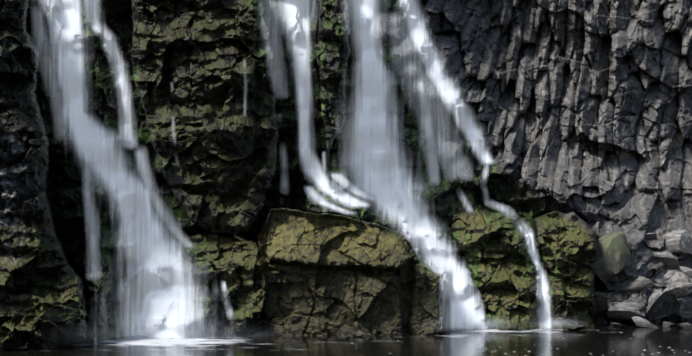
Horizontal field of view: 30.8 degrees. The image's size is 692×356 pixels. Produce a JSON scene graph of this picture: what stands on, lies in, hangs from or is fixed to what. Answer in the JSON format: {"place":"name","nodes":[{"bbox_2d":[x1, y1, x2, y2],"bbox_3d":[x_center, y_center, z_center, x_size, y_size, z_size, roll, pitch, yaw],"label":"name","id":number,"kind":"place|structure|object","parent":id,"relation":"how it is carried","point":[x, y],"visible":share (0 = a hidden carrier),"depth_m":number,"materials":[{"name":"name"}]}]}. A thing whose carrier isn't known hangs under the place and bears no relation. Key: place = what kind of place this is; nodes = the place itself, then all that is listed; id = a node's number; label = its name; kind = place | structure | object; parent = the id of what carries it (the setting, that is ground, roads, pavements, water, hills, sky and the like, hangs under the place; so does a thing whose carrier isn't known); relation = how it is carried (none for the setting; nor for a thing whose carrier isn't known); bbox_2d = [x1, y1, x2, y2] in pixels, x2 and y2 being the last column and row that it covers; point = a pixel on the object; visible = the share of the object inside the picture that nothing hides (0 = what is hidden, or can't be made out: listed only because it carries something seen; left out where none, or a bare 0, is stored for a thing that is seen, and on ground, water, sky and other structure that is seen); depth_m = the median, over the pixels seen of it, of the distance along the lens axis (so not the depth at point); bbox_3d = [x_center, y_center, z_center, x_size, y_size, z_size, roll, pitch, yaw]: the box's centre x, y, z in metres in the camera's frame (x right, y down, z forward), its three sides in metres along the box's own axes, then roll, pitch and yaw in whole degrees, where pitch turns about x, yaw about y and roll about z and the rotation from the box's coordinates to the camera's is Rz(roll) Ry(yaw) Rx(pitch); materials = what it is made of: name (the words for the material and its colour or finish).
{"place":"outdoors","nodes":[
{"label":"outdoors","id":0,"kind":"place"},
{"bbox_2d":[0,0,691,350],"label":"cliff rock","id":1,"kind":"object","parent":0,"point":[582,111],"visible":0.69,"depth_m":41.23,"materials":[{"name":"grey stone"}]},
{"bbox_2d":[30,0,584,343],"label":"waterfall","id":2,"kind":"structure","parent":1,"relation":"on","point":[159,301],"depth_m":41.49,"materials":[{"name":"liquid"}]},
{"bbox_2d":[599,276,654,292],"bbox_3d":[9.407,3.627,42.881,2.227,0.584,1.006,-1,-3,29],"label":"boulder","id":3,"kind":"object","parent":1,"relation":"on","point":[639,283],"visible":0.73,"depth_m":42.45,"materials":[{"name":"grey stone"}]},
{"bbox_2d":[590,232,631,289],"bbox_3d":[8.726,2.798,42.448,1.764,1.934,1.166,1,-3,-29],"label":"boulder","id":4,"kind":"object","parent":3,"relation":"on","point":[614,257],"visible":0.88,"depth_m":42.14,"materials":[{"name":"green stone"}]},
{"bbox_2d":[645,291,679,321],"bbox_3d":[10.556,4.323,42.607,1.420,1.100,1.731,2,-3,-33],"label":"boulder","id":5,"kind":"object","parent":1,"relation":"on","point":[663,304],"visible":0.69,"depth_m":42.22,"materials":[{"name":"grey stone"}]},
{"bbox_2d":[676,296,691,318],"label":"boulder","id":6,"kind":"object","parent":1,"relation":"on","point":[684,310],"visible":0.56,"depth_m":42.90,"materials":[{"name":"grey stone"}]},
{"bbox_2d":[663,282,691,297],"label":"boulder","id":7,"kind":"object","parent":6,"relation":"on","point":[679,289],"visible":0.58,"depth_m":42.67,"materials":[{"name":"grey stone"}]},
{"bbox_2d":[662,271,691,296],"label":"boulder","id":8,"kind":"object","parent":7,"relation":"on","point":[678,276],"visible":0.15,"depth_m":43.25,"materials":[{"name":"grey stone"}]},
{"bbox_2d":[679,266,691,277],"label":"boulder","id":9,"kind":"object","parent":1,"relation":"on","point":[686,271],"visible":0.27,"depth_m":43.84,"materials":[{"name":"grey stone"}]},
{"bbox_2d":[0,321,691,355],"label":"pool water","id":10,"kind":"structure","parent":0,"point":[630,339],"depth_m":34.61,"materials":[{"name":"black liquid"}]},
{"bbox_2d":[352,331,364,336],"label":"rock","id":11,"kind":"object","parent":10,"relation":"in","point":[359,334],"visible":0.94,"depth_m":37.45,"materials":[{"name":"grey stone"}]},
{"bbox_2d":[394,336,403,339],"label":"rock","id":12,"kind":"object","parent":10,"relation":"on","point":[398,337],"visible":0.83,"depth_m":36.45,"materials":[{"name":"grey stone"}]},
{"bbox_2d":[561,324,586,329],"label":"rock","id":13,"kind":"object","parent":10,"relation":"on","point":[574,327],"visible":0.94,"depth_m":40.01,"materials":[{"name":"grey stone"}]},
{"bbox_2d":[608,322,625,327],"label":"rock","id":14,"kind":"object","parent":10,"relation":"on","point":[614,325],"visible":0.88,"depth_m":41.05,"materials":[{"name":"grey stone"}]},
{"bbox_2d":[607,299,645,321],"bbox_3d":[9.318,4.435,42.132,1.454,0.783,1.518,0,-3,1],"label":"boulder","id":15,"kind":"object","parent":10,"relation":"on","point":[622,309],"visible":0.77,"depth_m":41.78,"materials":[{"name":"grey stone"}]},
{"bbox_2d":[631,316,658,327],"bbox_3d":[9.868,4.730,41.390,0.919,0.340,0.502,0,-3,10],"label":"boulder","id":16,"kind":"object","parent":10,"relation":"in","point":[640,321],"visible":1,"depth_m":41.29,"materials":[{"name":"grey stone"}]},
{"bbox_2d":[663,322,676,326],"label":"rock","id":17,"kind":"object","parent":10,"relation":"in","point":[668,324],"visible":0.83,"depth_m":41.70,"materials":[{"name":"grey stone"}]},
{"bbox_2d":[678,322,691,328],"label":"rock","id":18,"kind":"object","parent":10,"relation":"in","point":[686,325],"visible":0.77,"depth_m":40.71,"materials":[{"name":"grey stone"}]},
{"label":"boulder","id":19,"kind":"object","parent":10,"relation":"in","visible":0},
{"bbox_2d":[595,292,621,310],"bbox_3d":[8.604,4.293,42.411,1.320,0.951,0.802,-2,-3,31],"label":"boulder","id":20,"kind":"object","parent":19,"relation":"on","point":[601,299],"visible":0.35,"depth_m":42.26,"materials":[{"name":"grey stone"}]},
{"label":"boulder","id":21,"kind":"object","parent":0,"visible":0},
{"bbox_2d":[663,229,691,234],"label":"boulder","id":22,"kind":"object","parent":21,"relation":"on","point":[689,231],"visible":0.21,"depth_m":44.65,"materials":[{"name":"grey stone"}]},
{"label":"boulder","id":23,"kind":"object","parent":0,"visible":0},
{"bbox_2d":[645,233,656,239],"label":"rock","id":24,"kind":"object","parent":23,"relation":"on","point":[650,236],"visible":0.15,"depth_m":44.04,"materials":[{"name":"grey stone"}]},
{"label":"boulder","id":25,"kind":"object","parent":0,"visible":0},
{"bbox_2d":[650,277,663,288],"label":"boulder","id":26,"kind":"object","parent":25,"relation":"on","point":[657,285],"visible":0.15,"depth_m":43.05,"materials":[{"name":"grey stone"}]},
{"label":"boulder","id":27,"kind":"object","parent":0,"visible":0},
{"bbox_2d":[655,268,682,286],"bbox_3d":[10.812,3.486,43.891,2.389,0.760,1.309,0,-3,1],"label":"boulder","id":28,"kind":"object","parent":27,"relation":"on","point":[662,278],"visible":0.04,"depth_m":43.46,"materials":[{"name":"grey stone"}]},
{"bbox_2d":[651,248,679,268],"bbox_3d":[10.678,2.844,44.001,2.072,1.056,1.033,-2,-3,41],"label":"boulder","id":29,"kind":"object","parent":28,"relation":"on","point":[669,259],"visible":0.35,"depth_m":43.64,"materials":[{"name":"grey stone"}]},
{"bbox_2d":[662,230,691,254],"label":"boulder","id":30,"kind":"object","parent":29,"relation":"on","point":[678,242],"visible":0.83,"depth_m":44.08,"materials":[{"name":"grey stone"}]}
]}

